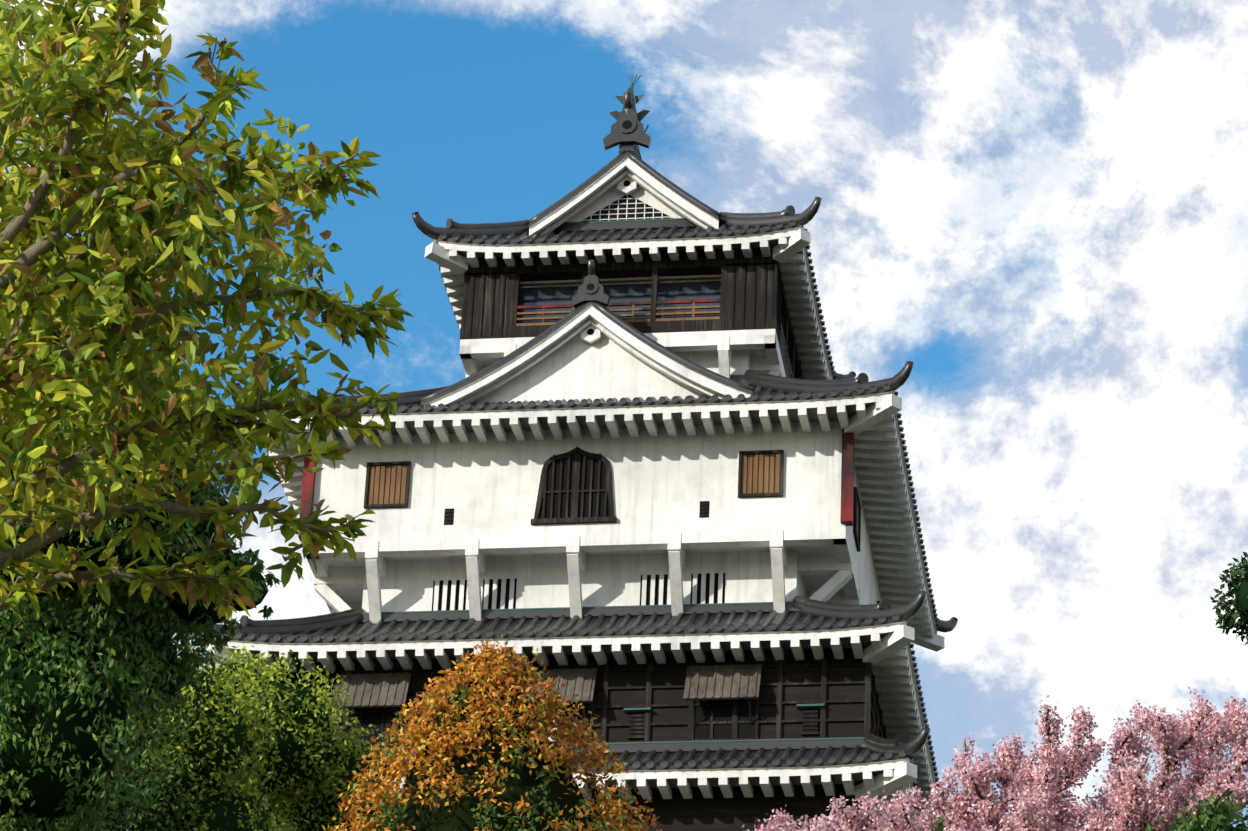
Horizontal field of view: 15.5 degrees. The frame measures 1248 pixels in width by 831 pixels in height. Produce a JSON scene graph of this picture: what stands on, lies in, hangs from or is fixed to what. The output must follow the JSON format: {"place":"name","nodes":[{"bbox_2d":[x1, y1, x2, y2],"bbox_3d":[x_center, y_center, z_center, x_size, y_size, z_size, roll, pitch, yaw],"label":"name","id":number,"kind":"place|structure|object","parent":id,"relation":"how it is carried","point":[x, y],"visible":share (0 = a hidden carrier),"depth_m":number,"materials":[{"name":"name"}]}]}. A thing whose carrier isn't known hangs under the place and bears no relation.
{"place":"outdoors","nodes":[
{"label":"outdoors","id":0,"kind":"place"},
{"bbox_2d":[266,248,886,830],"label":"castle walls and windows","id":1,"kind":"structure","parent":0,"point":[644,482],"depth_m":104.66,"materials":[{"name":"white paint"}]},
{"bbox_2d":[207,156,944,830],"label":"castle eaves and brackets","id":2,"kind":"object","parent":1,"relation":"attached to","point":[575,360],"visible":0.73,"depth_m":104.98,"materials":[{"name":"white paint"}]},
{"bbox_2d":[210,75,957,819],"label":"castle tiled roofs","id":3,"kind":"structure","parent":2,"relation":"on","point":[628,135],"depth_m":104.24,"materials":[{"name":"grey tile"}]},
{"bbox_2d":[0,0,1247,830],"label":"sky","id":4,"kind":"structure","parent":0,"point":[1039,208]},
{"bbox_3d":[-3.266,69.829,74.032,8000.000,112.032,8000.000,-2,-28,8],"label":"terrain","id":5,"kind":"structure","parent":0,"visible":0},
{"bbox_2d":[0,246,280,830],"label":"evergreen tree","id":6,"kind":"object","parent":5,"relation":"on","point":[78,681],"visible":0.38,"depth_m":33.78,"materials":[{"name":"green plant"}]},
{"bbox_2d":[0,0,413,623],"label":"broadleaf tree","id":7,"kind":"object","parent":5,"relation":"on","point":[140,210],"visible":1,"depth_m":24.74,"materials":[{"name":"green plant"}]},
{"bbox_2d":[108,628,403,830],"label":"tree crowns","id":8,"kind":"object","parent":5,"relation":"on","point":[255,736],"visible":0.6,"depth_m":65.28,"materials":[{"name":"green plant"}]},
{"bbox_2d":[322,634,661,830],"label":"copper leaved tree","id":9,"kind":"object","parent":5,"relation":"on","point":[487,756],"visible":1,"depth_m":60.69,"materials":[{"name":"orange plant"}]},
{"bbox_2d":[742,686,1247,830],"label":"cherry blossom tree","id":10,"kind":"object","parent":5,"relation":"on","point":[1197,800],"visible":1,"depth_m":57.17,"materials":[{"name":"pink plant"}]},
{"bbox_2d":[1210,551,1247,644],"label":"tree","id":11,"kind":"object","parent":5,"relation":"on","point":[1237,585],"visible":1,"depth_m":68.97,"materials":[{"name":"green plant"}]}
]}

